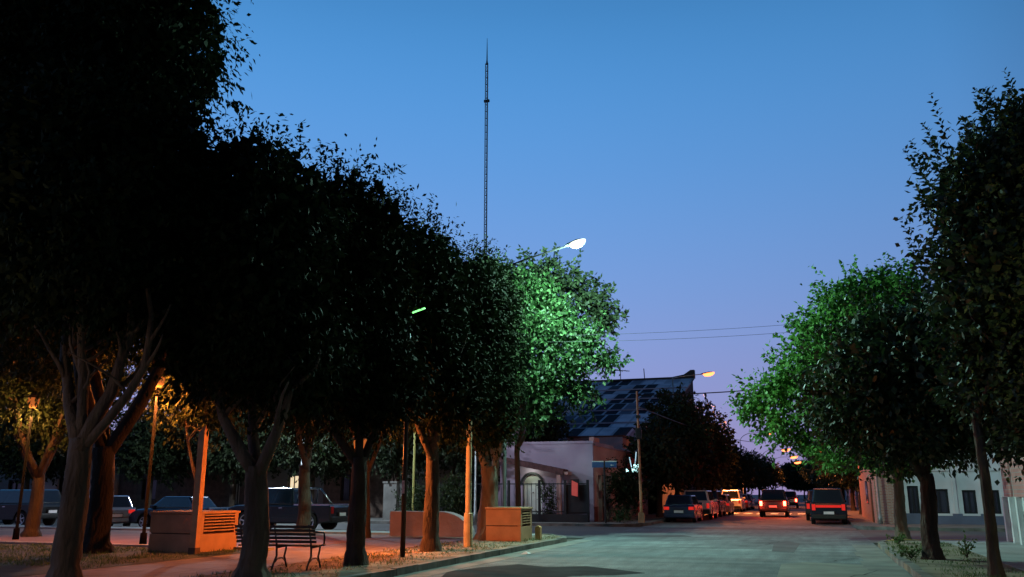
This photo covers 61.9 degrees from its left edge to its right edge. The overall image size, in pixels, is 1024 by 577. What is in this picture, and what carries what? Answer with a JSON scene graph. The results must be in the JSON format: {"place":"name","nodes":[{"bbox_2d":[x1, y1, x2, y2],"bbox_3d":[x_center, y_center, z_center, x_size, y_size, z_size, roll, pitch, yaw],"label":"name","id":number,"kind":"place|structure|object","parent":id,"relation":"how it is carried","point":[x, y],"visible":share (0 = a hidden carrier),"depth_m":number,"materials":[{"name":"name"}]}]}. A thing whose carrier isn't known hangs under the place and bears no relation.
{"place":"outdoors","nodes":[
{"label":"outdoors","id":0,"kind":"place"},
{"bbox_2d":[0,465,31,489],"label":"house","id":1,"kind":"structure","parent":0,"point":[8,484],"depth_m":62.92,"materials":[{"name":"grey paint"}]},
{"bbox_2d":[0,542,240,576],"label":"lawn","id":2,"kind":"structure","parent":0,"point":[15,570],"depth_m":19.21,"materials":[{"name":"plant"}]},
{"bbox_2d":[148,510,240,551],"bbox_3d":[-8.349,6.362,22.447,1.610,1.010,1.610,-5,-14,18],"label":"planter","id":3,"kind":"object","parent":2,"relation":"on","point":[170,530],"visible":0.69,"depth_m":21.87,"materials":[{"name":"concrete"}]},
{"bbox_2d":[188,426,208,554],"bbox_3d":[-7.780,4.978,21.219,0.200,3.130,0.200,-4,-14,15],"label":"timber post","id":4,"kind":"object","parent":2,"relation":"on","point":[196,521],"visible":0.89,"depth_m":21.14,"materials":[{"name":"brown wood"}]},
{"bbox_2d":[118,461,244,509],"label":"house","id":5,"kind":"structure","parent":0,"point":[217,491],"depth_m":57.96,"materials":[{"name":"brown brick"}]},
{"bbox_2d":[0,528,400,548],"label":"plaza paving","id":6,"kind":"structure","parent":0,"point":[121,536],"depth_m":28.62,"materials":[{"name":"grey concrete"}]},
{"bbox_2d":[12,393,40,539],"bbox_3d":[-15.928,5.769,27.920,0.464,4.710,0.464,-5,-14,18],"label":"plaza lantern","id":7,"kind":"object","parent":6,"relation":"on","point":[16,530],"visible":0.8,"depth_m":27.86,"materials":[{"name":"metal"}]},
{"bbox_2d":[0,327,141,536],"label":"privet tree","id":8,"kind":"object","parent":6,"relation":"on","point":[48,417],"visible":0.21,"depth_m":29.28,"materials":[{"name":"green plant"}]},
{"bbox_2d":[139,372,165,543],"bbox_3d":[-10.484,4.869,24.805,0.464,5.010,0.464,-5,-14,18],"label":"plaza lantern","id":9,"kind":"object","parent":6,"relation":"on","point":[143,534],"visible":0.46,"depth_m":24.68,"materials":[{"name":"metal"}]},
{"bbox_2d":[124,350,261,506],"bbox_3d":[-10.056,3.988,27.674,4.912,8.268,5.158,-5,-14,18],"label":"privet tree","id":10,"kind":"object","parent":6,"relation":"on","point":[180,416],"visible":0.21,"depth_m":26.95,"materials":[{"name":"green plant"}]},
{"bbox_2d":[389,511,474,536],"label":"ramp wall","id":11,"kind":"structure","parent":6,"relation":"on","point":[451,524],"depth_m":29.31,"materials":[{"name":"pink concrete"}]},
{"bbox_2d":[35,536,473,576],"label":"path","id":12,"kind":"structure","parent":0,"point":[205,566],"depth_m":18.38,"materials":[{"name":"brown concrete"}]},
{"bbox_2d":[0,525,534,535],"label":"cross pavement","id":13,"kind":"structure","parent":0,"point":[149,528],"depth_m":34.78,"materials":[{"name":"concrete"}]},
{"bbox_2d":[21,534,560,576],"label":"plaza ground","id":14,"kind":"structure","parent":0,"point":[357,570],"depth_m":18.73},
{"bbox_2d":[0,309,181,553],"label":"privet tree","id":15,"kind":"object","parent":14,"relation":"on","point":[100,513],"visible":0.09,"depth_m":22.23,"materials":[{"name":"black plant"}]},
{"bbox_2d":[0,0,259,576],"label":"privet tree","id":16,"kind":"object","parent":14,"relation":"on","point":[101,120],"visible":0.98,"depth_m":14.44,"materials":[{"name":"green plant"}]},
{"bbox_2d":[0,526,388,549],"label":"lawn edging","id":17,"kind":"object","parent":14,"relation":"on","point":[146,545],"visible":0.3,"depth_m":30.56,"materials":[{"name":"concrete"}]},
{"bbox_2d":[117,101,382,576],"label":"privet tree","id":18,"kind":"object","parent":14,"relation":"on","point":[265,325],"visible":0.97,"depth_m":15.53,"materials":[{"name":"green plant"}]},
{"bbox_2d":[235,524,325,569],"bbox_3d":[-4.644,5.166,17.118,1.700,0.876,0.704,-3,-14,11],"label":"park bench","id":19,"kind":"object","parent":14,"relation":"on","point":[309,539],"visible":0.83,"depth_m":16.89,"materials":[{"name":"brown wood"}]},
{"bbox_2d":[232,396,349,528],"bbox_3d":[-7.846,4.691,33.504,7.137,9.628,6.675,-5,-14,18],"label":"privet tree","id":20,"kind":"object","parent":14,"relation":"on","point":[306,448],"visible":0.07,"depth_m":32.52,"materials":[{"name":"green plant"}]},
{"bbox_2d":[42,525,566,576],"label":"plaza kerb","id":21,"kind":"structure","parent":14,"relation":"on","point":[403,569],"depth_m":19.92,"materials":[{"name":"concrete"}]},
{"bbox_2d":[258,133,453,565],"bbox_3d":[-4.103,1.162,19.366,4.845,9.929,5.163,-8,-16,30],"label":"privet tree","id":22,"kind":"object","parent":14,"relation":"on","point":[384,287],"visible":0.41,"depth_m":18.57,"materials":[{"name":"green plant"}]},
{"bbox_2d":[179,534,553,576],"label":"grass","id":23,"kind":"structure","parent":14,"relation":"on","point":[387,562],"depth_m":19.37,"materials":[{"name":"green plant"}]},
{"bbox_2d":[319,418,414,537],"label":"privet tree","id":24,"kind":"object","parent":14,"relation":"on","point":[367,527],"visible":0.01,"depth_m":28.73,"materials":[{"name":"green plant"}]},
{"bbox_2d":[203,536,556,576],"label":"fallen leaves","id":25,"kind":"object","parent":14,"relation":"on","point":[392,556],"visible":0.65,"depth_m":19.58,"materials":[{"name":"brown plant"}]},
{"bbox_2d":[400,307,424,556],"bbox_3d":[-2.418,3.287,20.103,0.285,5.900,1.331,5,-14,-21],"label":"light post","id":26,"kind":"object","parent":14,"relation":"on","point":[404,500],"visible":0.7,"depth_m":20.30,"materials":[{"name":"metal"}]},
{"bbox_2d":[378,183,507,551],"bbox_3d":[-2.284,2.083,23.105,4.079,9.869,5.525,-5,-14,18],"label":"privet tree","id":27,"kind":"object","parent":14,"relation":"on","point":[445,329],"visible":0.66,"depth_m":22.61,"materials":[{"name":"green plant"}]},
{"bbox_2d":[463,405,472,546],"bbox_3d":[-1.226,4.800,24.280,0.251,4.900,0.251,-5,-14,18],"label":"kerb post","id":28,"kind":"object","parent":14,"relation":"on","point":[468,530],"visible":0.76,"depth_m":23.94,"materials":[{"name":"paint"}]},
{"bbox_2d":[439,232,538,539],"bbox_3d":[-1.199,2.935,27.063,3.822,10.084,5.929,-5,-14,18],"label":"privet tree","id":29,"kind":"object","parent":14,"relation":"on","point":[499,324],"visible":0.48,"depth_m":26.84,"materials":[{"name":"green plant"}]},
{"bbox_2d":[485,506,532,541],"bbox_3d":[-0.088,7.477,27.151,1.210,1.030,1.210,-5,-14,18],"label":"planter","id":30,"kind":"object","parent":14,"relation":"on","point":[508,523],"visible":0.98,"depth_m":26.66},
{"bbox_2d":[503,239,585,506],"bbox_3d":[1.107,3.411,29.209,3.856,9.896,0.361,-13,-19,43],"label":"street lamp","id":31,"kind":"object","parent":14,"relation":"on","point":[576,243],"visible":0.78,"depth_m":29.60,"materials":[{"name":"grey metal"}]},
{"bbox_2d":[490,253,634,478],"bbox_3d":[1.079,3.619,31.947,7.288,10.982,4.206,-8,-15,29],"label":"elm tree","id":32,"kind":"object","parent":14,"relation":"on","point":[548,376],"visible":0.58,"depth_m":31.32,"materials":[{"name":"green plant"}]},
{"bbox_2d":[503,242,629,506],"bbox_3d":[1.895,3.582,32.883,5.428,11.473,3.448,-5,-14,18],"label":"holm tree","id":33,"kind":"object","parent":14,"relation":"on","point":[594,302],"visible":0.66,"depth_m":33.27,"materials":[{"name":"green plant"}]},
{"bbox_2d":[267,460,323,503],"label":"house","id":34,"kind":"structure","parent":0,"point":[280,480],"depth_m":55.03,"materials":[{"name":"grey paint"}]},
{"bbox_2d":[383,481,400,519],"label":"gate pillar","id":35,"kind":"structure","parent":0,"point":[390,501],"depth_m":47.76,"materials":[{"name":"paint"}]},
{"bbox_2d":[0,520,1006,544],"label":"cross road","id":36,"kind":"structure","parent":0,"point":[582,532],"depth_m":36.13,"materials":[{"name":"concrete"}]},
{"bbox_2d":[0,490,60,524],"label":"off road car","id":37,"kind":"object","parent":36,"relation":"on","point":[9,500],"visible":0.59,"depth_m":41.52,"materials":[{"name":"paint"}]},
{"bbox_2d":[89,495,135,525],"bbox_3d":[-19.264,10.514,40.236,1.900,1.470,4.035,11,-18,-40],"label":"hatchback car","id":38,"kind":"object","parent":36,"relation":"on","point":[123,509],"visible":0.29,"depth_m":39.10,"materials":[{"name":"paint"}]},
{"bbox_2d":[128,496,228,526],"bbox_3d":[-15.191,10.284,39.187,4.535,1.430,1.940,-5,-14,18],"label":"saloon car","id":39,"kind":"object","parent":36,"relation":"on","point":[167,503],"visible":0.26,"depth_m":38.69,"materials":[{"name":"blue paint"}]},
{"bbox_2d":[227,487,348,528],"bbox_3d":[-9.736,9.636,37.313,5.335,1.818,2.070,-5,-14,18],"label":"pickup truck","id":40,"kind":"object","parent":36,"relation":"on","point":[283,505],"visible":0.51,"depth_m":36.44,"materials":[{"name":"black paint"}]},
{"bbox_2d":[0,0,1023,494],"label":"sky","id":41,"kind":"structure","parent":0,"point":[705,155],"materials":[{"name":"blue"}]},
{"bbox_2d":[370,495,757,526],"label":"pavement","id":42,"kind":"structure","parent":0,"point":[650,517],"depth_m":46.57,"materials":[{"name":"concrete"}]},
{"bbox_2d":[0,408,68,489],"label":"street tree","id":43,"kind":"object","parent":42,"relation":"on","point":[9,458],"visible":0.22,"depth_m":58.17,"materials":[{"name":"green plant"}]},
{"bbox_2d":[44,445,120,495],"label":"house","id":44,"kind":"structure","parent":42,"relation":"on","point":[58,483],"depth_m":60.89,"materials":[{"name":"white paint"}]},
{"bbox_2d":[110,397,196,507],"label":"street tree","id":45,"kind":"object","parent":42,"relation":"on","point":[133,451],"visible":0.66,"depth_m":53.84,"materials":[{"name":"green plant"}]},
{"bbox_2d":[172,397,286,506],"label":"street tree","id":46,"kind":"object","parent":42,"relation":"on","point":[224,458],"visible":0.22,"depth_m":52.50,"materials":[{"name":"green plant"}]},
{"bbox_2d":[246,421,371,501],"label":"street tree","id":47,"kind":"object","parent":42,"relation":"on","point":[327,462],"visible":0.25,"depth_m":50.10,"materials":[{"name":"green plant"}]},
{"bbox_2d":[323,454,393,517],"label":"house","id":48,"kind":"structure","parent":42,"relation":"on","point":[335,494],"depth_m":52.76,"materials":[{"name":"brown brick"}]},
{"bbox_2d":[341,474,350,500],"bbox_3d":[-10.110,12.390,53.175,1.096,1.600,0.120,-5,-14,18],"label":"window","id":49,"kind":"structure","parent":48,"relation":"in","point":[346,483],"depth_m":53.24,"materials":[{"name":"grey glass"}]},
{"bbox_2d":[347,421,446,495],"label":"street tree","id":50,"kind":"object","parent":42,"relation":"on","point":[389,459],"visible":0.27,"depth_m":48.14,"materials":[{"name":"green plant"}]},
{"bbox_2d":[56,503,757,526],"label":"kerb","id":51,"kind":"structure","parent":42,"relation":"on","point":[580,524],"depth_m":42.04,"materials":[{"name":"concrete"}]},
{"bbox_2d":[391,478,425,510],"bbox_3d":[-5.118,11.623,46.415,2.756,2.543,2.736,7,-15,-28],"label":"bush","id":52,"kind":"object","parent":42,"relation":"on","point":[419,500],"visible":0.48,"depth_m":46.01,"materials":[{"name":"green plant"}]},
{"bbox_2d":[399,450,481,512],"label":"house","id":53,"kind":"structure","parent":42,"relation":"on","point":[447,472],"depth_m":51.80,"materials":[{"name":"grey paint"}]},
{"bbox_2d":[439,468,480,516],"bbox_3d":[-3.059,11.304,46.017,3.025,3.119,2.847,12,-18,-40],"label":"bush","id":54,"kind":"object","parent":42,"relation":"on","point":[453,498],"visible":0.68,"depth_m":45.67,"materials":[{"name":"green plant"}]},
{"bbox_2d":[417,414,519,508],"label":"street tree","id":55,"kind":"object","parent":42,"relation":"on","point":[458,458],"visible":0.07,"depth_m":47.91,"materials":[{"name":"green plant"}]},
{"bbox_2d":[473,451,476,521],"bbox_3d":[-2.347,8.173,43.691,0.380,7.391,2.909,-5,-14,18],"label":"street lamp","id":56,"kind":"object","parent":42,"relation":"on","point":[475,494],"visible":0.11,"depth_m":44.40,"materials":[{"name":"metal"}]},
{"bbox_2d":[439,480,589,522],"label":"railings","id":57,"kind":"object","parent":42,"relation":"on","point":[576,509],"visible":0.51,"depth_m":43.98,"materials":[{"name":"metal"}]},
{"bbox_2d":[484,47,581,420],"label":"radio mast","id":58,"kind":"object","parent":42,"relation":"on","point":[486,100],"visible":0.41,"depth_m":85.63,"materials":[{"name":"metal"}]},
{"bbox_2d":[520,366,573,441],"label":"street tree","id":59,"kind":"object","parent":42,"relation":"on","point":[554,436],"visible":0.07,"depth_m":56.03,"materials":[{"name":"green plant"}]},
{"bbox_2d":[536,480,561,513],"bbox_3d":[1.915,11.431,45.127,1.520,2.536,1.808,6,-15,-23],"label":"bush","id":60,"kind":"object","parent":42,"relation":"on","point":[550,489],"visible":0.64,"depth_m":45.06,"materials":[{"name":"green plant"}]},
{"bbox_2d":[498,428,639,521],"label":"corner house","id":61,"kind":"structure","parent":42,"relation":"on","point":[554,462],"depth_m":46.30,"materials":[{"name":"white paint"}]},
{"bbox_2d":[524,475,541,513],"bbox_3d":[1.159,11.351,46.316,1.060,2.430,0.100,-5,-14,18],"label":"arched door","id":62,"kind":"structure","parent":61,"relation":"in","point":[532,478],"depth_m":46.40,"materials":[{"name":"white paint"}]},
{"bbox_2d":[592,461,616,522],"bbox_3d":[4.692,10.254,43.063,1.240,3.050,0.100,-1,-13,5],"label":"street sign","id":63,"kind":"object","parent":42,"relation":"on","point":[604,464],"visible":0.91,"depth_m":43.31,"materials":[{"name":"metal"}]},
{"bbox_2d":[567,435,656,514],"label":"house","id":64,"kind":"structure","parent":42,"relation":"on","point":[616,441],"depth_m":58.70,"materials":[{"name":"beige paint"}]},
{"bbox_2d":[604,500,635,522],"bbox_3d":[5.657,11.521,43.576,1.633,1.405,1.286,4,-14,-16],"label":"bush","id":65,"kind":"object","parent":42,"relation":"on","point":[617,518],"visible":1,"depth_m":43.46,"materials":[{"name":"green plant"}]},
{"bbox_2d":[552,370,695,513],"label":"warehouse","id":66,"kind":"structure","parent":42,"relation":"on","point":[617,415],"depth_m":75.70,"materials":[{"name":"black paint"}]},
{"bbox_2d":[602,456,658,519],"bbox_3d":[6.368,11.120,47.425,3.500,3.648,3.862,8,-16,-30],"label":"shrub","id":67,"kind":"object","parent":42,"relation":"on","point":[626,488],"visible":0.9,"depth_m":46.92,"materials":[{"name":"green plant"}]},
{"bbox_2d":[636,391,644,522],"bbox_3d":[6.495,8.532,43.492,0.300,6.600,0.240,-5,-14,18],"label":"utility pole","id":68,"kind":"object","parent":42,"relation":"on","point":[641,516],"visible":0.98,"depth_m":43.37,"materials":[{"name":"wood"}]},
{"bbox_2d":[622,413,696,516],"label":"street tree","id":69,"kind":"object","parent":42,"relation":"on","point":[664,452],"visible":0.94,"depth_m":52.59,"materials":[{"name":"green plant"}]},
{"bbox_2d":[633,382,719,494],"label":"street tree","id":70,"kind":"object","parent":42,"relation":"on","point":[696,434],"visible":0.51,"depth_m":57.72,"materials":[{"name":"green plant"}]},
{"bbox_2d":[682,394,741,514],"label":"street tree","id":71,"kind":"object","parent":42,"relation":"on","point":[725,437],"visible":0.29,"depth_m":62.68,"materials":[{"name":"green plant"}]},
{"bbox_2d":[690,443,746,491],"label":"street tree","id":72,"kind":"object","parent":42,"relation":"on","point":[732,476],"visible":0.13,"depth_m":77.22,"materials":[{"name":"green plant"}]},
{"bbox_2d":[721,444,759,491],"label":"street tree","id":73,"kind":"object","parent":42,"relation":"on","point":[747,463],"visible":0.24,"depth_m":90.87,"materials":[{"name":"green plant"}]},
{"bbox_2d":[737,448,775,493],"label":"street tree","id":74,"kind":"object","parent":42,"relation":"on","point":[764,475],"visible":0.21,"depth_m":110.17,"materials":[{"name":"green plant"}]},
{"bbox_2d":[752,453,787,499],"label":"street tree","id":75,"kind":"object","parent":42,"relation":"on","point":[777,472],"visible":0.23,"depth_m":134.83,"materials":[{"name":"green plant"}]},
{"bbox_2d":[428,514,912,576],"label":"road","id":76,"kind":"structure","parent":0,"point":[724,553],"depth_m":23.84,"materials":[{"name":"grey asphalt"}]},
{"bbox_2d":[394,540,592,576],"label":"gutter","id":77,"kind":"object","parent":76,"relation":"on","point":[436,571],"visible":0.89,"depth_m":20.62,"materials":[{"name":"concrete"}]},
{"bbox_2d":[442,564,641,576],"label":"road patch","id":78,"kind":"object","parent":76,"relation":"on","point":[518,570],"visible":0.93,"depth_m":17.75,"materials":[{"name":"grey asphalt"}]},
{"bbox_2d":[638,527,857,530],"bbox_3d":[10.501,10.908,38.688,9.708,0.024,1.199,-4,-14,16],"label":"road patch","id":79,"kind":"object","parent":76,"relation":"on","point":[745,528],"visible":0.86,"depth_m":39.04,"materials":[{"name":"grey asphalt"}]},
{"bbox_2d":[772,541,799,551],"bbox_3d":[8.412,7.926,26.225,0.800,0.024,5.800,-5,-14,18],"label":"road patch","id":80,"kind":"object","parent":76,"relation":"on","point":[787,546],"visible":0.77,"depth_m":25.98,"materials":[{"name":"grey asphalt"}]},
{"bbox_2d":[777,562,872,576],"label":"road patch","id":81,"kind":"object","parent":76,"relation":"on","point":[806,569],"visible":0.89,"depth_m":17.99,"materials":[{"name":"grey asphalt"}]},
{"bbox_2d":[852,545,911,576],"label":"gutter","id":82,"kind":"object","parent":76,"relation":"on","point":[874,558],"visible":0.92,"depth_m":19.74,"materials":[{"name":"concrete"}]},
{"bbox_2d":[664,496,845,525],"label":"road surface","id":83,"kind":"object","parent":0,"point":[769,518],"visible":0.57,"depth_m":52.09,"materials":[{"name":"grey asphalt"}]},
{"bbox_2d":[663,495,702,521],"bbox_3d":[9.765,12.500,48.556,1.900,1.470,4.035,-5,-14,18],"label":"hatchback car","id":84,"kind":"object","parent":83,"relation":"on","point":[675,507],"visible":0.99,"depth_m":46.96,"materials":[{"name":"paint"}]},
{"bbox_2d":[683,490,718,519],"bbox_3d":[11.816,13.582,53.662,2.040,1.740,4.635,-5,-14,18],"label":"off road car","id":85,"kind":"object","parent":83,"relation":"on","point":[709,502],"visible":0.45,"depth_m":51.93,"materials":[{"name":"beige paint"}]},
{"bbox_2d":[711,490,726,516],"bbox_3d":[13.777,14.951,59.382,2.040,1.740,4.635,-5,-14,18],"label":"off road car","id":86,"kind":"object","parent":83,"relation":"on","point":[722,506],"visible":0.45,"depth_m":57.84,"materials":[{"name":"paint"}]},
{"bbox_2d":[722,490,745,511],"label":"van","id":87,"kind":"object","parent":83,"relation":"on","point":[737,497],"visible":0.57,"depth_m":72.34,"materials":[{"name":"beige paint"}]},
{"bbox_2d":[758,490,789,516],"bbox_3d":[18.154,14.843,59.063,2.070,1.800,5.335,-5,-14,18],"label":"car","id":88,"kind":"object","parent":83,"relation":"on","point":[773,500],"visible":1,"depth_m":56.94,"materials":[{"name":"paint"}]},
{"bbox_2d":[778,459,823,498],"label":"street tree","id":89,"kind":"object","parent":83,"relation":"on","point":[794,481],"visible":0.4,"depth_m":218.14,"materials":[{"name":"green plant"}]},
{"bbox_2d":[808,488,847,523],"bbox_3d":[16.939,11.660,45.797,2.000,1.820,4.435,-5,-14,18],"label":"van","id":90,"kind":"object","parent":83,"relation":"on","point":[828,504],"visible":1,"depth_m":43.92,"materials":[{"name":"paint"}]},
{"bbox_2d":[847,504,1004,530],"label":"pavement","id":91,"kind":"structure","parent":0,"point":[855,517],"depth_m":40.73,"materials":[{"name":"concrete"}]},
{"bbox_2d":[803,457,849,499],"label":"street tree","id":92,"kind":"object","parent":91,"relation":"on","point":[828,480],"visible":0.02,"depth_m":89.54,"materials":[{"name":"green plant"}]},
{"bbox_2d":[806,452,857,510],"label":"street tree","id":93,"kind":"object","parent":91,"relation":"on","point":[852,499],"visible":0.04,"depth_m":72.50,"materials":[{"name":"green plant"}]},
{"bbox_2d":[811,429,861,514],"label":"street tree","id":94,"kind":"object","parent":91,"relation":"on","point":[852,477],"visible":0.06,"depth_m":59.78,"materials":[{"name":"green plant"}]},
{"bbox_2d":[858,466,893,523],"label":"brick building","id":95,"kind":"structure","parent":91,"relation":"on","point":[868,496],"depth_m":42.04,"materials":[{"name":"brick"}]},
{"bbox_2d":[848,518,1005,531],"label":"kerb","id":96,"kind":"structure","parent":91,"relation":"on","point":[856,526],"depth_m":37.07,"materials":[{"name":"concrete"}]},
{"bbox_2d":[878,540,1023,576],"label":"pavement","id":97,"kind":"structure","parent":0,"point":[929,569],"depth_m":18.07,"materials":[{"name":"green plant"}]},
{"bbox_2d":[723,251,954,538],"bbox_3d":[11.490,3.612,29.292,8.411,9.774,4.954,-5,-14,18],"label":"elm tree","id":98,"kind":"object","parent":97,"relation":"on","point":[778,390],"visible":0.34,"depth_m":29.25,"materials":[{"name":"green plant"}]},
{"bbox_2d":[783,273,1023,559],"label":"ash tree","id":99,"kind":"object","parent":97,"relation":"on","point":[872,404],"visible":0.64,"depth_m":19.63,"materials":[{"name":"green plant"}]},
{"bbox_2d":[888,544,921,557],"bbox_3d":[9.101,6.060,19.623,0.850,0.353,0.606,-5,-14,18],"label":"weed plant","id":100,"kind":"object","parent":97,"relation":"on","point":[912,553],"visible":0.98,"depth_m":19.61,"materials":[{"name":"green plant"}]},
{"bbox_2d":[878,540,932,576],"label":"kerb","id":101,"kind":"structure","parent":97,"relation":"on","point":[916,570],"depth_m":18.79,"materials":[{"name":"concrete"}]},
{"bbox_2d":[893,67,1023,576],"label":"myrtle tree","id":102,"kind":"object","parent":97,"relation":"on","point":[977,267],"visible":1,"depth_m":16.01,"materials":[{"name":"green plant"}]},
{"bbox_2d":[958,530,977,557],"bbox_3d":[10.488,5.907,19.713,0.881,0.633,0.356,9,-16,-33],"label":"weed plant","id":103,"kind":"object","parent":97,"relation":"on","point":[965,549],"visible":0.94,"depth_m":19.71,"materials":[{"name":"green plant"}]},
{"bbox_2d":[1000,455,1023,544],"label":"building","id":104,"kind":"structure","parent":97,"relation":"on","point":[1012,499],"depth_m":25.45,"materials":[{"name":"white paint"}]},
{"bbox_2d":[903,452,1004,524],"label":"house","id":105,"kind":"structure","parent":0,"point":[959,499],"depth_m":41.03,"materials":[{"name":"white paint"}]},
{"bbox_2d":[907,486,919,512],"bbox_3d":[19.649,10.576,41.720,0.496,1.800,0.120,-5,-14,18],"label":"window","id":106,"kind":"structure","parent":105,"relation":"in","point":[913,497],"depth_m":41.77,"materials":[{"name":"black paint"}]},
{"bbox_2d":[936,489,949,513],"bbox_3d":[20.737,10.319,41.398,0.796,1.150,0.120,-5,-14,18],"label":"window","id":107,"kind":"structure","parent":105,"relation":"in","point":[942,494],"depth_m":41.35,"materials":[{"name":"grey glass"}]},
{"bbox_2d":[962,490,977,513],"bbox_3d":[21.967,10.245,40.983,0.596,1.100,0.120,-5,-14,18],"label":"window","id":108,"kind":"structure","parent":105,"relation":"in","point":[969,496],"depth_m":40.97,"materials":[{"name":"black glass"}]},
{"bbox_2d":[940,540,1023,570],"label":"paving","id":109,"kind":"structure","parent":0,"point":[1012,554],"depth_m":22.18,"materials":[{"name":"concrete"}]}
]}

